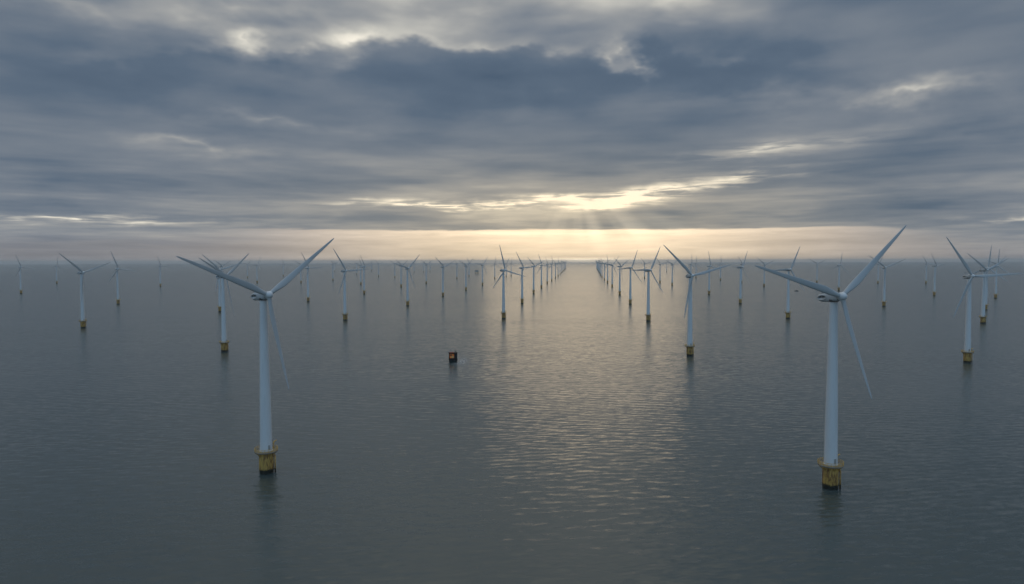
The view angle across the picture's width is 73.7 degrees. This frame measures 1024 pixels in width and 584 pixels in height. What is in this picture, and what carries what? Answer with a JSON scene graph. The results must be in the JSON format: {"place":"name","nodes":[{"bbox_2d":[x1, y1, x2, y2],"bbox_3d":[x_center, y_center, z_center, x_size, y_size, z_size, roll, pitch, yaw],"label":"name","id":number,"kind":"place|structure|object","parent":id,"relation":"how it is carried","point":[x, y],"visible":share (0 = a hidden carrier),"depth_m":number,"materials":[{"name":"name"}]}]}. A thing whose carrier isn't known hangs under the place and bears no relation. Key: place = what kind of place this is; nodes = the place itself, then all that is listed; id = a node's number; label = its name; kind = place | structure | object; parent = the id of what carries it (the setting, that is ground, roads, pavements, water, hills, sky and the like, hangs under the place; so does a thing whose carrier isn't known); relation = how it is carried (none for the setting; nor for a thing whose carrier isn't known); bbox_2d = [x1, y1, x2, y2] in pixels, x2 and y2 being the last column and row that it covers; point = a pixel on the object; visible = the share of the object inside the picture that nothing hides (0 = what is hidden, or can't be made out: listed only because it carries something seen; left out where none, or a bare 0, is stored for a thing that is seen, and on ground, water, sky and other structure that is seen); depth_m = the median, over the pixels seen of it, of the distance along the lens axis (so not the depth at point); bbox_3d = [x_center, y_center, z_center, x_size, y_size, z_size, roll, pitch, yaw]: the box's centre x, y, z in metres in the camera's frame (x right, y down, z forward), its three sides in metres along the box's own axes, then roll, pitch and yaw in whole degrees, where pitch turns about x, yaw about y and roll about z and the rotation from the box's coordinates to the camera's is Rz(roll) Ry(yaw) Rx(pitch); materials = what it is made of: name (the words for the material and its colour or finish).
{"place":"outdoors","nodes":[
{"label":"outdoors","id":0,"kind":"place"},
{"bbox_2d":[0,261,1023,583],"bbox_3d":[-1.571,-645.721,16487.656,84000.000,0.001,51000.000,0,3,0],"label":"sea","id":1,"kind":"structure","parent":0,"point":[578,423],"depth_m":409.57,"materials":[{"name":"grey liquid"}]},
{"bbox_2d":[15,256,33,293],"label":"wind turbine","id":2,"kind":"object","parent":1,"relation":"in","point":[20,290],"visible":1,"depth_m":2180.45,"materials":[{"name":"white metal"}]},
{"bbox_2d":[52,259,62,283],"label":"wind turbine","id":3,"kind":"object","parent":1,"relation":"in","point":[56,271],"visible":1,"depth_m":3203.72,"materials":[{"name":"white metal"}]},
{"bbox_2d":[59,253,109,327],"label":"wind turbine","id":4,"kind":"object","parent":1,"relation":"in","point":[83,321],"visible":1,"depth_m":1035.16,"materials":[{"name":"metal"}]},
{"bbox_2d":[108,252,133,303],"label":"wind turbine","id":5,"kind":"object","parent":1,"relation":"in","point":[117,280],"visible":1,"depth_m":1616.01,"materials":[{"name":"white metal"}]},
{"bbox_2d":[157,256,165,286],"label":"wind turbine","id":6,"kind":"object","parent":1,"relation":"in","point":[160,272],"visible":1,"depth_m":2783.61,"materials":[{"name":"white metal"}]},
{"bbox_2d":[203,255,240,311],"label":"wind turbine","id":7,"kind":"object","parent":1,"relation":"in","point":[219,293],"visible":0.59,"depth_m":1361.95,"materials":[{"name":"white metal"}]},
{"bbox_2d":[199,254,247,351],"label":"wind turbine","id":8,"kind":"object","parent":1,"relation":"in","point":[224,342],"visible":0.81,"depth_m":757.25,"materials":[{"name":"metal"}]},
{"bbox_2d":[176,238,333,474],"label":"wind turbine","id":9,"kind":"object","parent":1,"relation":"in","point":[266,451],"visible":1,"depth_m":320.15,"materials":[{"name":"metal"}]},
{"bbox_2d":[302,254,322,301],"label":"wind turbine","id":10,"kind":"object","parent":1,"relation":"in","point":[307,276],"visible":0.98,"depth_m":1700.40,"materials":[{"name":"white metal"}]},
{"bbox_2d":[333,249,365,319],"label":"wind turbine","id":11,"kind":"object","parent":1,"relation":"in","point":[345,315],"visible":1,"depth_m":1158.25,"materials":[{"name":"metal"}]},
{"bbox_2d":[361,258,372,293],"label":"wind turbine","id":12,"kind":"object","parent":1,"relation":"in","point":[363,290],"visible":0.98,"depth_m":2090.67,"materials":[{"name":"white metal"}]},
{"bbox_2d":[400,261,406,286],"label":"wind turbine","id":13,"kind":"object","parent":1,"relation":"in","point":[401,271],"visible":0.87,"depth_m":2647.22,"materials":[{"name":"white metal"}]},
{"bbox_2d":[393,254,419,305],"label":"wind turbine","id":14,"kind":"object","parent":1,"relation":"in","point":[407,301],"visible":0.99,"depth_m":1529.56,"materials":[{"name":"white metal"}]},
{"bbox_2d":[424,260,431,283],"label":"wind turbine","id":15,"kind":"object","parent":1,"relation":"in","point":[426,272],"visible":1,"depth_m":3039.03,"materials":[{"name":"white metal"}]},
{"bbox_2d":[435,257,453,295],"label":"wind turbine","id":16,"kind":"object","parent":1,"relation":"in","point":[442,266],"visible":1,"depth_m":1943.21,"materials":[{"name":"white metal"}]},
{"bbox_2d":[448,349,457,362],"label":"workboat","id":17,"kind":"object","parent":1,"relation":"on","point":[452,358],"visible":1,"depth_m":675.05,"materials":[{"name":"black paint"}]},
{"bbox_2d":[460,258,473,289],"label":"wind turbine","id":18,"kind":"object","parent":1,"relation":"in","point":[465,265],"visible":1,"depth_m":2340.42,"materials":[{"name":"white metal"}]},
{"bbox_2d":[479,260,486,284],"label":"wind turbine","id":19,"kind":"object","parent":1,"relation":"in","point":[482,282],"visible":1,"depth_m":2818.83,"materials":[{"name":"white metal"}]},
{"bbox_2d":[492,248,524,318],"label":"wind turbine","id":20,"kind":"object","parent":1,"relation":"in","point":[503,312],"visible":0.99,"depth_m":1184.69,"materials":[{"name":"metal"}]},
{"bbox_2d":[516,252,536,302],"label":"wind turbine","id":21,"kind":"object","parent":1,"relation":"in","point":[521,281],"visible":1,"depth_m":1610.69,"materials":[{"name":"white metal"}]},
{"bbox_2d":[528,258,542,293],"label":"wind turbine","id":22,"kind":"object","parent":1,"relation":"in","point":[533,275],"visible":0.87,"depth_m":2096.31,"materials":[{"name":"white metal"}]},
{"bbox_2d":[537,254,549,287],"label":"wind turbine","id":23,"kind":"object","parent":1,"relation":"in","point":[541,272],"visible":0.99,"depth_m":2513.10,"materials":[{"name":"white metal"}]},
{"bbox_2d":[545,257,550,283],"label":"wind turbine","id":24,"kind":"object","parent":1,"relation":"in","point":[547,272],"visible":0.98,"depth_m":2976.90,"materials":[{"name":"white metal"}]},
{"bbox_2d":[603,258,617,286],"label":"wind turbine","id":25,"kind":"object","parent":1,"relation":"in","point":[612,284],"visible":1,"depth_m":2593.74,"materials":[{"name":"white metal"}]},
{"bbox_2d":[615,259,626,294],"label":"wind turbine","id":26,"kind":"object","parent":1,"relation":"in","point":[619,291],"visible":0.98,"depth_m":2000.19,"materials":[{"name":"white metal"}]},
{"bbox_2d":[618,250,640,303],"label":"wind turbine","id":27,"kind":"object","parent":1,"relation":"in","point":[630,299],"visible":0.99,"depth_m":1569.47,"materials":[{"name":"white metal"}]},
{"bbox_2d":[632,248,662,320],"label":"wind turbine","id":28,"kind":"object","parent":1,"relation":"in","point":[648,316],"visible":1,"depth_m":1127.56,"materials":[{"name":"metal"}]},
{"bbox_2d":[656,258,668,282],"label":"wind turbine","id":29,"kind":"object","parent":1,"relation":"in","point":[660,272],"visible":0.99,"depth_m":3053.72,"materials":[{"name":"white metal"}]},
{"bbox_2d":[666,260,676,285],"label":"wind turbine","id":30,"kind":"object","parent":1,"relation":"in","point":[672,272],"visible":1,"depth_m":2737.61,"materials":[{"name":"white metal"}]},
{"bbox_2d":[664,245,731,355],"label":"wind turbine","id":31,"kind":"object","parent":1,"relation":"in","point":[690,345],"visible":1,"depth_m":713.57,"materials":[{"name":"metal"}]},
{"bbox_2d":[704,251,720,294],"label":"wind turbine","id":32,"kind":"object","parent":1,"relation":"in","point":[709,266],"visible":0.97,"depth_m":2012.22,"materials":[{"name":"white metal"}]},
{"bbox_2d":[737,254,748,303],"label":"wind turbine","id":33,"kind":"object","parent":1,"relation":"in","point":[740,299],"visible":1,"depth_m":1575.83,"materials":[{"name":"white metal"}]},
{"bbox_2d":[759,259,774,286],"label":"wind turbine","id":34,"kind":"object","parent":1,"relation":"in","point":[764,273],"visible":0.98,"depth_m":2599.47,"materials":[{"name":"white metal"}]},
{"bbox_2d":[775,247,803,318],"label":"wind turbine","id":35,"kind":"object","parent":1,"relation":"in","point":[787,312],"visible":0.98,"depth_m":1170.39,"materials":[{"name":"metal"}]},
{"bbox_2d":[810,259,824,282],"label":"wind turbine","id":36,"kind":"object","parent":1,"relation":"in","point":[817,271],"visible":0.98,"depth_m":3002.09,"materials":[{"name":"white metal"}]},
{"bbox_2d":[754,225,905,489],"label":"wind turbine","id":37,"kind":"object","parent":1,"relation":"in","point":[831,467],"visible":1,"depth_m":296.27,"materials":[{"name":"metal"}]},
{"bbox_2d":[834,256,845,290],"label":"wind turbine","id":38,"kind":"object","parent":1,"relation":"in","point":[838,287],"visible":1,"depth_m":2243.35,"materials":[{"name":"white metal"}]},
{"bbox_2d":[877,258,883,283],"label":"wind turbine","id":39,"kind":"object","parent":1,"relation":"in","point":[878,264],"visible":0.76,"depth_m":2927.60,"materials":[{"name":"white metal"}]},
{"bbox_2d":[870,256,904,306],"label":"wind turbine","id":40,"kind":"object","parent":1,"relation":"in","point":[884,290],"visible":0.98,"depth_m":1470.81,"materials":[{"name":"white metal"}]},
{"bbox_2d":[924,258,927,283],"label":"wind turbine","id":41,"kind":"object","parent":1,"relation":"in","point":[926,273],"visible":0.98,"depth_m":2891.83,"materials":[{"name":"white metal"}]},
{"bbox_2d":[932,256,945,295],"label":"wind turbine","id":42,"kind":"object","parent":1,"relation":"in","point":[934,283],"visible":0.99,"depth_m":1909.67,"materials":[{"name":"white metal"}]},
{"bbox_2d":[946,237,1022,362],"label":"wind turbine","id":43,"kind":"object","parent":1,"relation":"in","point":[967,351],"visible":1,"depth_m":661.64,"materials":[{"name":"metal"}]},
{"bbox_2d":[967,253,1008,323],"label":"wind turbine","id":44,"kind":"object","parent":1,"relation":"in","point":[982,319],"visible":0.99,"depth_m":1072.27,"materials":[{"name":"metal"}]},
{"bbox_2d":[972,245,1006,309],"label":"wind turbine","id":45,"kind":"object","parent":1,"relation":"in","point":[986,305],"visible":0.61,"depth_m":1360.93,"materials":[{"name":"white metal"}]},
{"bbox_2d":[988,249,1009,297],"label":"wind turbine","id":46,"kind":"object","parent":1,"relation":"in","point":[995,294],"visible":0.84,"depth_m":1775.24,"materials":[{"name":"white metal"}]},
{"bbox_2d":[0,0,1023,263],"label":"sky","id":47,"kind":"structure","parent":0,"point":[137,131],"materials":[{"name":"grey"}]}
]}

